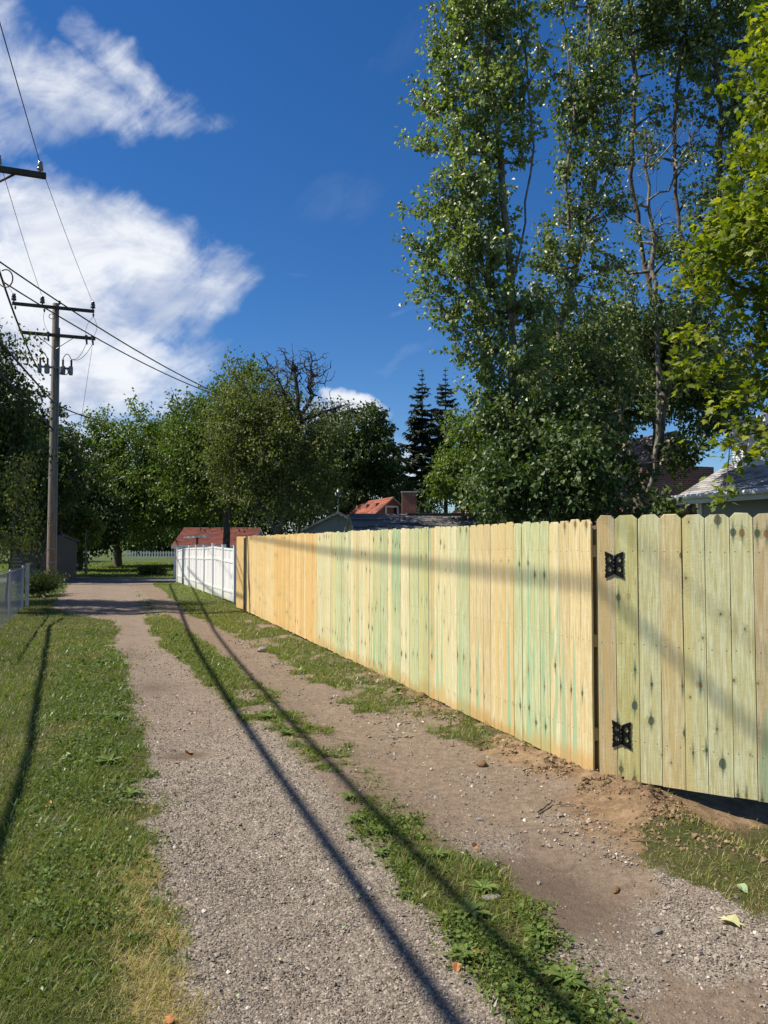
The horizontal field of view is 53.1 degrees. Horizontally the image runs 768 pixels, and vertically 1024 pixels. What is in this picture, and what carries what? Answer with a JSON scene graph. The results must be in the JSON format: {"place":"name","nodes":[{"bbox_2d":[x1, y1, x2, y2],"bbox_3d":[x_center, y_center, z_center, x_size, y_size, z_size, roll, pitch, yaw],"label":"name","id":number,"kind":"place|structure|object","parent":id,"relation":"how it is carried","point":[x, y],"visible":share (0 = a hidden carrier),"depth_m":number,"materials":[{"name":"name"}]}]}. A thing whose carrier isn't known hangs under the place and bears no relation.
{"place":"outdoors","nodes":[
{"label":"outdoors","id":0,"kind":"place"},
{"bbox_2d":[0,577,175,581],"bbox_3d":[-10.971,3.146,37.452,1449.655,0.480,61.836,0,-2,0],"label":"street","id":1,"kind":"structure","parent":0,"point":[123,579],"depth_m":35.96,"materials":[{"name":"grey asphalt"}]},
{"bbox_2d":[0,545,755,657],"bbox_3d":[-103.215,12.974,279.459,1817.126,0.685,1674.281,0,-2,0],"label":"ground","id":2,"kind":"structure","parent":0,"point":[103,558],"depth_m":47.30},
{"bbox_2d":[5,565,74,599],"bbox_3d":[-10.867,2.325,24.361,1.853,1.335,3.753,0,-2,0],"label":"shrub","id":3,"kind":"object","parent":2,"relation":"on","point":[42,584],"visible":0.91,"depth_m":24.12,"materials":[{"name":"green plant"}]},
{"bbox_2d":[11,534,79,580],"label":"garage","id":4,"kind":"structure","parent":2,"relation":"on","point":[67,548],"depth_m":36.15,"materials":[{"name":"grey"}]},
{"bbox_2d":[41,552,59,569],"bbox_3d":[-14.024,2.534,32.304,0.066,1.882,0.883,-2,-3,35],"label":"stop sign","id":5,"kind":"object","parent":2,"relation":"on","point":[43,559],"visible":0.35,"depth_m":32.10,"materials":[{"name":"grey"}]},
{"bbox_2d":[0,383,106,575],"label":"shade tree","id":6,"kind":"object","parent":2,"relation":"on","point":[65,467],"visible":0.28,"depth_m":33.85,"materials":[{"name":"green plant"}]},
{"bbox_2d":[11,293,96,580],"bbox_3d":[-13.610,-2.776,31.553,3.266,12.131,0.593,1,-2,-19],"label":"utility pole","id":7,"kind":"object","parent":2,"relation":"on","point":[56,373],"visible":0.89,"depth_m":31.54,"materials":[{"name":"brown wood"}]},
{"bbox_2d":[0,372,53,430],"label":"overhead cable","id":8,"kind":"object","parent":7,"relation":"attached to","point":[4,378],"visible":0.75,"depth_m":20.85,"materials":[{"name":"black rubber"}]},
{"bbox_2d":[0,341,54,402],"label":"overhead cable","id":9,"kind":"object","parent":7,"relation":"attached to","point":[14,358],"visible":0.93,"depth_m":21.30,"materials":[{"name":"black rubber"}]},
{"bbox_2d":[59,406,102,420],"bbox_3d":[-14.863,-4.848,37.984,0.060,1.317,12.742,0,-2,-11],"label":"overhead cable","id":10,"kind":"object","parent":7,"relation":"attached to","point":[77,413],"visible":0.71,"depth_m":36.06,"materials":[{"name":"rubber"}]},
{"bbox_2d":[4,282,221,396],"bbox_3d":[-7.839,-5.073,25.929,0.036,0.422,14.861,0,-2,11],"label":"service cable","id":11,"kind":"object","parent":7,"relation":"attached to","point":[99,339],"visible":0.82,"depth_m":22.48,"materials":[{"name":"black rubber"}]},
{"bbox_2d":[0,261,226,397],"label":"service cable","id":12,"kind":"object","parent":7,"relation":"attached to","point":[96,325],"visible":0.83,"depth_m":22.71,"materials":[{"name":"black rubber"}]},
{"bbox_2d":[28,410,96,536],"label":"broadleaf tree","id":13,"kind":"object","parent":2,"relation":"on","point":[68,429],"visible":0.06,"depth_m":40.11,"materials":[{"name":"green plant"}]},
{"bbox_2d":[35,422,92,537],"bbox_3d":[-15.996,-0.539,37.049,3.711,7.737,3.367,0,-2,0],"label":"broadleaf tree","id":14,"kind":"object","parent":2,"relation":"on","point":[62,525],"visible":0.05,"depth_m":37.13,"materials":[{"name":"green plant"}]},
{"bbox_2d":[0,561,173,587],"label":"lawn grass","id":15,"kind":"structure","parent":2,"relation":"on","point":[116,570],"depth_m":46.35,"materials":[{"name":"green plant"}]},
{"bbox_2d":[66,503,109,574],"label":"young tree","id":16,"kind":"object","parent":2,"relation":"on","point":[92,525],"visible":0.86,"depth_m":40.70,"materials":[{"name":"green plant"}]},
{"bbox_2d":[63,454,139,570],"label":"broadleaf tree","id":17,"kind":"object","parent":2,"relation":"on","point":[104,503],"visible":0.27,"depth_m":45.79,"materials":[{"name":"green plant"}]},
{"bbox_2d":[135,564,152,575],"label":"round bush","id":18,"kind":"object","parent":2,"relation":"on","point":[143,570],"visible":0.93,"depth_m":40.68,"materials":[{"name":"green plant"}]},
{"bbox_2d":[71,387,220,566],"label":"maple tree","id":19,"kind":"object","parent":2,"relation":"on","point":[135,481],"visible":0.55,"depth_m":50.95,"materials":[{"name":"green plant"}]},
{"bbox_2d":[122,465,176,555],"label":"broadleaf tree","id":20,"kind":"object","parent":2,"relation":"on","point":[159,545],"visible":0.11,"depth_m":77.82,"materials":[{"name":"green plant"}]},
{"bbox_2d":[126,551,173,557],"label":"picket fence","id":21,"kind":"object","parent":2,"relation":"on","point":[149,556],"visible":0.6,"depth_m":65.91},
{"bbox_2d":[149,563,167,575],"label":"round bush","id":22,"kind":"object","parent":2,"relation":"on","point":[158,570],"visible":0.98,"depth_m":40.74,"materials":[{"name":"green plant"}]},
{"bbox_2d":[184,535,210,544],"bbox_3d":[-8.267,2.056,33.940,1.222,2.070,0.087,0,-2,9],"label":"clothesline post","id":23,"kind":"object","parent":2,"relation":"on","point":[196,537],"visible":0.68,"depth_m":33.94,"materials":[{"name":"metal"}]},
{"bbox_2d":[152,387,255,530],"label":"broadleaf tree","id":24,"kind":"object","parent":2,"relation":"on","point":[219,519],"visible":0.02,"depth_m":57.42,"materials":[{"name":"green plant"}]},
{"bbox_2d":[176,543,236,602],"bbox_3d":[-6.629,1.984,27.754,0.135,1.708,12.771,1,-3,-22],"label":"vinyl fence","id":25,"kind":"object","parent":2,"relation":"on","point":[210,570],"visible":0.98,"depth_m":25.87,"materials":[{"name":"white plastic"}]},
{"bbox_2d":[159,501,266,553],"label":"broadleaf tree","id":26,"kind":"object","parent":2,"relation":"on","point":[178,531],"visible":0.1,"depth_m":69.95,"materials":[{"name":"green plant"}]},
{"bbox_2d":[171,528,263,578],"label":"red roof garage","id":27,"kind":"structure","parent":2,"relation":"on","point":[180,541],"depth_m":38.17,"materials":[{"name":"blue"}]},
{"bbox_2d":[140,346,307,547],"bbox_3d":[-7.225,-2.033,34.059,6.686,10.489,5.997,-2,-3,34],"label":"broadleaf tree","id":28,"kind":"object","parent":2,"relation":"on","point":[174,455],"visible":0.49,"depth_m":33.34,"materials":[{"name":"green plant"}]},
{"bbox_2d":[180,349,365,534],"bbox_3d":[-3.832,-1.317,26.550,6.438,8.419,4.722,0,-2,0],"label":"olive tree","id":29,"kind":"object","parent":2,"relation":"on","point":[290,440],"visible":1,"depth_m":26.02,"materials":[{"name":"green plant"}]},
{"bbox_2d":[234,481,316,535],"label":"broadleaf tree","id":30,"kind":"object","parent":2,"relation":"on","point":[261,525],"visible":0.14,"depth_m":69.37,"materials":[{"name":"green plant"}]},
{"bbox_2d":[256,347,353,533],"bbox_3d":[-3.073,-1.389,26.594,2.945,8.619,4.485,2,-3,-35],"label":"dead tree","id":31,"kind":"object","parent":2,"relation":"on","point":[294,369],"visible":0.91,"depth_m":26.13,"materials":[{"name":"brown wood"}]},
{"bbox_2d":[291,511,347,533],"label":"blue grey shed","id":32,"kind":"structure","parent":2,"relation":"on","point":[330,524],"depth_m":31.92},
{"bbox_2d":[275,462,376,526],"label":"broadleaf tree","id":33,"kind":"object","parent":2,"relation":"on","point":[315,517],"visible":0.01,"depth_m":73.96,"materials":[{"name":"green plant"}]},
{"bbox_2d":[286,399,422,516],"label":"round tree","id":34,"kind":"object","parent":2,"relation":"on","point":[375,435],"visible":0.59,"depth_m":55.99,"materials":[{"name":"green plant"}]},
{"bbox_2d":[345,497,401,514],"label":"red brick house","id":35,"kind":"structure","parent":2,"relation":"on","point":[391,505],"depth_m":50.40,"materials":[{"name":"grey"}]},
{"bbox_2d":[385,506,398,513],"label":"window","id":36,"kind":"structure","parent":35,"relation":"in","point":[388,509],"depth_m":49.95,"materials":[{"name":"white glass"}]},
{"bbox_2d":[401,491,416,513],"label":"brick chimney","id":37,"kind":"object","parent":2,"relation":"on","point":[408,501],"visible":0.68,"depth_m":48.71,"materials":[{"name":"red brick"}]},
{"bbox_2d":[375,473,451,512],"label":"broadleaf tree","id":38,"kind":"object","parent":2,"relation":"on","point":[429,508],"visible":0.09,"depth_m":76.64,"materials":[{"name":"green plant"}]},
{"bbox_2d":[344,513,485,531],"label":"grey shed","id":39,"kind":"structure","parent":2,"relation":"on","point":[360,522],"depth_m":26.64,"materials":[{"name":"grey"}]},
{"bbox_2d":[398,370,450,512],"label":"spruce tree","id":40,"kind":"object","parent":2,"relation":"on","point":[422,437],"visible":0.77,"depth_m":61.95,"materials":[{"name":"green plant"}]},
{"bbox_2d":[417,367,459,512],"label":"spruce tree","id":41,"kind":"object","parent":2,"relation":"on","point":[446,403],"visible":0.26,"depth_m":66.16,"materials":[{"name":"green plant"}]},
{"bbox_2d":[416,403,529,520],"bbox_3d":[3.084,-0.514,26.954,3.564,6.840,3.402,2,-3,-40],"label":"tree","id":42,"kind":"object","parent":2,"relation":"on","point":[452,462],"visible":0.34,"depth_m":26.61,"materials":[{"name":"green plant"}]},
{"bbox_2d":[451,504,564,524],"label":"brown roof house","id":43,"kind":"structure","parent":2,"relation":"on","point":[456,511],"depth_m":35.41,"materials":[{"name":"brown"}]},
{"bbox_2d":[530,87,719,596],"bbox_3d":[4.912,-3.266,15.942,4.245,11.442,1.778,1,-2,-14],"label":"bare sapling","id":44,"kind":"object","parent":2,"relation":"on","point":[651,266],"visible":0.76,"depth_m":16.05,"materials":[{"name":"brown plant"}]},
{"bbox_2d":[482,294,767,462],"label":"shade tree","id":45,"kind":"object","parent":2,"relation":"on","point":[708,430],"visible":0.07,"depth_m":35.91,"materials":[{"name":"green plant"}]},
{"bbox_2d":[506,289,766,609],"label":"leafy shrub","id":46,"kind":"object","parent":2,"relation":"on","point":[666,506],"visible":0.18,"depth_m":16.06,"materials":[{"name":"green plant"}]},
{"bbox_2d":[592,431,713,588],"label":"brick house","id":47,"kind":"structure","parent":2,"relation":"on","point":[691,479],"depth_m":29.30,"materials":[{"name":"brown"}]},
{"bbox_2d":[570,0,767,595],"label":"cottonwood tree","id":48,"kind":"object","parent":2,"relation":"on","point":[656,35],"visible":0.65,"depth_m":16.69,"materials":[{"name":"green plant"}]},
{"bbox_2d":[670,462,767,618],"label":"grey garage","id":49,"kind":"structure","parent":2,"relation":"on","point":[751,499],"depth_m":17.56,"materials":[{"name":"grey"}]},
{"bbox_2d":[727,412,767,467],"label":"white chimney","id":50,"kind":"object","parent":49,"relation":"on","point":[738,457],"visible":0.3,"depth_m":18.34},
{"bbox_2d":[6,606,756,996],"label":"leaf litter","id":51,"kind":"object","parent":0,"point":[308,794],"visible":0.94,"depth_m":4.94,"materials":[{"name":"plant"}]},
{"bbox_2d":[0,581,767,1023],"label":"ground","id":52,"kind":"structure","parent":0,"point":[746,813],"depth_m":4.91,"materials":[{"name":"green plant"}]},
{"bbox_2d":[0,566,23,627],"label":"chain link fence","id":53,"kind":"object","parent":52,"relation":"on","point":[10,602],"visible":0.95,"depth_m":17.02,"materials":[{"name":"metal"}]},
{"bbox_2d":[0,155,45,182],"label":"utility pole","id":54,"kind":"object","parent":52,"relation":"on","point":[39,173],"visible":1,"depth_m":19.07,"materials":[{"name":"brown wood"}]},
{"bbox_2d":[0,269,12,287],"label":"cable loop","id":55,"kind":"object","parent":54,"relation":"attached to","point":[11,281],"visible":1,"depth_m":18.64,"materials":[{"name":"rubber"}]},
{"bbox_2d":[0,23,39,162],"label":"overhead wire","id":56,"kind":"object","parent":54,"relation":"attached to","point":[19,90],"visible":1,"depth_m":15.94,"materials":[{"name":"grey metal"}]},
{"bbox_2d":[0,271,40,373],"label":"drop cable","id":57,"kind":"object","parent":54,"relation":"attached to","point":[7,295],"visible":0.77,"depth_m":21.69,"materials":[{"name":"black rubber"}]},
{"bbox_2d":[3,173,41,294],"bbox_3d":[-11.757,-8.771,25.222,0.016,0.583,13.374,1,-2,-20],"label":"overhead wire","id":58,"kind":"object","parent":54,"relation":"hanging from","point":[19,227],"visible":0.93,"depth_m":23.24,"materials":[{"name":"metal"}]},
{"bbox_2d":[46,180,92,301],"bbox_3d":[-10.408,-8.751,25.726,0.016,0.583,13.424,1,-2,-15],"label":"overhead wire","id":59,"kind":"object","parent":54,"relation":"hanging from","point":[66,236],"visible":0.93,"depth_m":23.84,"materials":[{"name":"metal"}]},
{"bbox_2d":[0,451,52,608],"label":"tree","id":60,"kind":"object","parent":52,"relation":"on","point":[13,541],"visible":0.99,"depth_m":19.45,"materials":[{"name":"green plant"}]},
{"bbox_2d":[25,563,29,606],"bbox_3d":[-9.526,1.966,20.503,0.110,1.190,0.110,1,-3,-20],"label":"fence post","id":61,"kind":"object","parent":52,"relation":"on","point":[27,584],"visible":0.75,"depth_m":20.46,"materials":[{"name":"grey metal"}]},
{"bbox_2d":[0,316,58,557],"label":"shade tree","id":62,"kind":"object","parent":52,"relation":"on","point":[16,439],"visible":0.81,"depth_m":21.51,"materials":[{"name":"green plant"}]},
{"bbox_2d":[24,896,48,907],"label":"weed","id":63,"kind":"object","parent":52,"relation":"on","point":[36,900],"visible":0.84,"depth_m":3.56,"materials":[{"name":"green plant"}]},
{"bbox_2d":[38,865,56,878],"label":"weed","id":64,"kind":"object","parent":52,"relation":"on","point":[42,870],"visible":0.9,"depth_m":3.89,"materials":[{"name":"green plant"}]},
{"bbox_2d":[96,753,124,762],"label":"weed","id":65,"kind":"object","parent":52,"relation":"on","point":[106,758],"visible":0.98,"depth_m":5.98,"materials":[{"name":"green plant"}]},
{"bbox_2d":[102,711,126,717],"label":"weed","id":66,"kind":"object","parent":52,"relation":"on","point":[117,713],"visible":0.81,"depth_m":7.43,"materials":[{"name":"green plant"}]},
{"bbox_2d":[117,788,143,795],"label":"weed","id":67,"kind":"object","parent":52,"relation":"on","point":[130,790],"visible":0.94,"depth_m":5.20,"materials":[{"name":"green plant"}]},
{"bbox_2d":[163,1014,177,1023],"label":"fallen leaf","id":68,"kind":"object","parent":52,"relation":"on","point":[169,1019],"visible":1,"depth_m":2.73,"materials":[{"name":"plant"}]},
{"bbox_2d":[236,536,245,609],"bbox_3d":[-3.626,1.539,19.519,0.114,1.834,1.078,1,-3,-24],"label":"short fence","id":69,"kind":"object","parent":52,"relation":"on","point":[240,574],"visible":0.94,"depth_m":19.56,"materials":[{"name":"brown wood"}]},
{"bbox_2d":[0,626,620,1023],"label":"broad leaf weeds","id":70,"kind":"object","parent":52,"relation":"on","point":[4,946],"visible":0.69,"depth_m":5.27,"materials":[{"name":"green plant"}]},
{"bbox_2d":[1,640,767,944],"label":"clay clods","id":71,"kind":"object","parent":52,"relation":"on","point":[552,759],"visible":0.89,"depth_m":4.96,"materials":[{"name":"brown soil"}]},
{"bbox_2d":[52,581,767,1023],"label":"gravel alley","id":72,"kind":"structure","parent":52,"relation":"on","point":[586,901],"depth_m":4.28,"materials":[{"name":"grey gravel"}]},
{"bbox_2d":[257,646,267,651],"bbox_3d":[-1.953,2.203,12.374,0.172,0.080,0.309,0,-2,2],"label":"rock","id":73,"kind":"object","parent":72,"relation":"on","point":[261,648],"visible":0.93,"depth_m":12.28,"materials":[{"name":"stone"}]},
{"bbox_2d":[260,712,276,717],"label":"weed","id":74,"kind":"object","parent":72,"relation":"on","point":[266,714],"visible":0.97,"depth_m":7.42,"materials":[{"name":"green plant"}]},
{"bbox_2d":[0,627,647,1023],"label":"clover","id":75,"kind":"object","parent":72,"relation":"on","point":[530,995],"visible":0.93,"depth_m":3.63,"materials":[{"name":"green plant"}]},
{"bbox_2d":[338,791,358,798],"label":"weed","id":76,"kind":"object","parent":72,"relation":"on","point":[347,794],"visible":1,"depth_m":5.11,"materials":[{"name":"green plant"}]},
{"bbox_2d":[345,813,363,820],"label":"weed","id":77,"kind":"object","parent":72,"relation":"on","point":[359,817],"visible":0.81,"depth_m":4.70,"materials":[{"name":"green plant"}]},
{"bbox_2d":[371,847,387,855],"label":"weed","id":78,"kind":"object","parent":72,"relation":"on","point":[380,851],"visible":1,"depth_m":4.19,"materials":[{"name":"green plant"}]},
{"bbox_2d":[371,824,390,833],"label":"weed","id":79,"kind":"object","parent":72,"relation":"on","point":[382,830],"visible":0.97,"depth_m":4.49,"materials":[{"name":"green plant"}]},
{"bbox_2d":[425,848,450,855],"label":"weed","id":80,"kind":"object","parent":72,"relation":"on","point":[439,852],"visible":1,"depth_m":4.18,"materials":[{"name":"green plant"}]},
{"bbox_2d":[452,962,461,972],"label":"fallen leaf","id":81,"kind":"object","parent":72,"relation":"on","point":[456,965],"visible":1,"depth_m":3.05,"materials":[{"name":"plant"}]},
{"bbox_2d":[446,940,481,961],"bbox_3d":[0.328,1.798,3.140,0.172,0.024,0.161,0,-2,0],"label":"weed","id":82,"kind":"object","parent":72,"relation":"on","point":[461,947],"visible":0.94,"depth_m":3.15,"materials":[{"name":"green plant"}]},
{"bbox_2d":[446,897,491,922],"bbox_3d":[0.390,1.804,3.483,0.190,0.031,0.188,2,-3,-38],"label":"weed","id":83,"kind":"object","parent":72,"relation":"on","point":[466,908],"visible":1,"depth_m":3.49,"materials":[{"name":"green plant"}]},
{"bbox_2d":[476,759,487,766],"bbox_3d":[0.752,1.939,5.933,0.077,0.045,0.117,1,-2,-17],"label":"rock","id":84,"kind":"object","parent":72,"relation":"on","point":[481,763],"visible":1,"depth_m":5.90,"materials":[{"name":"stone"}]},
{"bbox_2d":[469,878,499,893],"bbox_3d":[0.488,1.829,3.754,0.129,0.025,0.155,1,-3,-31],"label":"weed","id":85,"kind":"object","parent":72,"relation":"on","point":[482,882],"visible":0.98,"depth_m":3.76,"materials":[{"name":"green plant"}]},
{"bbox_2d":[482,894,500,900],"bbox_3d":[0.513,1.843,3.680,0.101,0.015,0.056,1,-2,-15],"label":"rock","id":86,"kind":"object","parent":72,"relation":"on","point":[493,895],"visible":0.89,"depth_m":3.67,"materials":[{"name":"stone"}]},
{"bbox_2d":[520,921,555,940],"bbox_3d":[0.660,1.804,3.300,0.146,0.026,0.165,0,-2,0],"label":"weed","id":87,"kind":"object","parent":72,"relation":"on","point":[531,932],"visible":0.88,"depth_m":3.31,"materials":[{"name":"green plant"}]},
{"bbox_2d":[537,801,551,812],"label":"twig","id":88,"kind":"object","parent":72,"relation":"on","point":[542,808],"visible":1,"depth_m":4.93,"materials":[{"name":"wood"}]},
{"bbox_2d":[538,964,586,987],"bbox_3d":[0.683,1.776,2.954,0.200,0.036,0.156,0,-2,0],"label":"weed","id":89,"kind":"object","parent":72,"relation":"on","point":[555,972],"visible":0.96,"depth_m":2.95,"materials":[{"name":"green plant"}]},
{"bbox_2d":[612,886,619,893],"bbox_3d":[1.163,1.892,3.850,0.034,0.021,0.067,-2,-3,34],"label":"rock","id":90,"kind":"object","parent":72,"relation":"on","point":[615,889],"visible":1,"depth_m":3.83,"materials":[{"name":"stone"}]},
{"bbox_2d":[651,927,661,934],"bbox_3d":[1.209,1.855,3.406,0.062,0.024,0.044,2,-3,-45],"label":"rock","id":91,"kind":"object","parent":72,"relation":"on","point":[656,930],"visible":1,"depth_m":3.39,"materials":[{"name":"stone"}]},
{"bbox_2d":[719,914,744,926],"bbox_3d":[1.556,1.830,3.438,0.120,0.028,0.114,0,-2,0],"label":"fallen leaf","id":92,"kind":"object","parent":72,"relation":"on","point":[733,918],"visible":1,"depth_m":3.45,"materials":[{"name":"plant"}]},
{"bbox_2d":[416,692,425,697],"bbox_3d":[0.401,1.983,8.333,0.100,0.053,0.185,0,-2,-3],"label":"rock","id":93,"kind":"object","parent":52,"relation":"on","point":[421,694],"visible":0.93,"depth_m":8.28,"materials":[{"name":"stone"}]},
{"bbox_2d":[245,519,599,770],"bbox_3d":[-0.902,1.258,12.319,0.152,1.884,14.384,1,-2,-20],"label":"wooden fence","id":94,"kind":"object","parent":52,"relation":"on","point":[494,625],"visible":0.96,"depth_m":7.45,"materials":[{"name":"brown wood"}]},
{"bbox_2d":[389,0,585,523],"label":"poplar tree","id":95,"kind":"object","parent":52,"relation":"on","point":[465,233],"visible":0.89,"depth_m":13.21,"materials":[{"name":"green plant"}]},
{"bbox_2d":[447,370,641,528],"bbox_3d":[2.527,-0.059,12.225,3.109,4.720,2.690,0,-2,0],"label":"leafy shrub","id":96,"kind":"object","parent":52,"relation":"on","point":[568,476],"visible":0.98,"depth_m":11.76,"materials":[{"name":"green plant"}]},
{"bbox_2d":[502,0,659,522],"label":"poplar tree","id":97,"kind":"object","parent":52,"relation":"on","point":[580,369],"visible":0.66,"depth_m":14.86,"materials":[{"name":"green plant"}]},
{"bbox_2d":[597,515,617,776],"bbox_3d":[1.613,1.002,5.499,0.128,1.958,0.106,-1,-3,30],"label":"hinge post","id":98,"kind":"object","parent":52,"relation":"on","point":[607,657],"visible":0.79,"depth_m":5.46,"materials":[{"name":"brown wood"}]},
{"bbox_2d":[605,552,623,578],"bbox_3d":[1.629,0.374,5.442,0.131,0.193,0.015,-1,-3,30],"label":"butterfly hinge","id":99,"kind":"object","parent":98,"relation":"attached to","point":[614,564],"visible":1,"depth_m":5.44,"materials":[{"name":"black paint"}]},
{"bbox_2d":[612,720,630,749],"bbox_3d":[1.661,1.560,5.375,0.131,0.193,0.015,-1,-3,30],"label":"butterfly hinge","id":100,"kind":"object","parent":98,"relation":"attached to","point":[621,734],"visible":1,"depth_m":5.37,"materials":[{"name":"black paint"}]},
{"bbox_2d":[615,513,767,802],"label":"wooden gate","id":101,"kind":"structure","parent":98,"relation":"attached to","point":[657,686],"depth_m":5.16,"materials":[{"name":"brown wood"}]},
{"bbox_2d":[657,0,767,511],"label":"maple tree","id":102,"kind":"object","parent":52,"relation":"on","point":[735,225],"visible":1,"depth_m":8.78,"materials":[{"name":"green plant"}]},
{"bbox_2d":[736,883,747,891],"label":"fallen leaf","id":103,"kind":"object","parent":52,"relation":"on","point":[744,886],"visible":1,"depth_m":3.75,"materials":[{"name":"plant"}]},
{"bbox_2d":[0,0,767,543],"label":"sky","id":104,"kind":"structure","parent":0,"point":[220,174],"materials":[{"name":"blue"}]},
{"bbox_2d":[129,584,746,1023],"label":"track grass","id":105,"kind":"structure","parent":0,"point":[305,744],"depth_m":4.32,"materials":[{"name":"green plant"}]},
{"bbox_2d":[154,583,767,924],"bbox_3d":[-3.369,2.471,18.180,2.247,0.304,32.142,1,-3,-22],"label":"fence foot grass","id":106,"kind":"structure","parent":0,"point":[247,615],"depth_m":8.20,"materials":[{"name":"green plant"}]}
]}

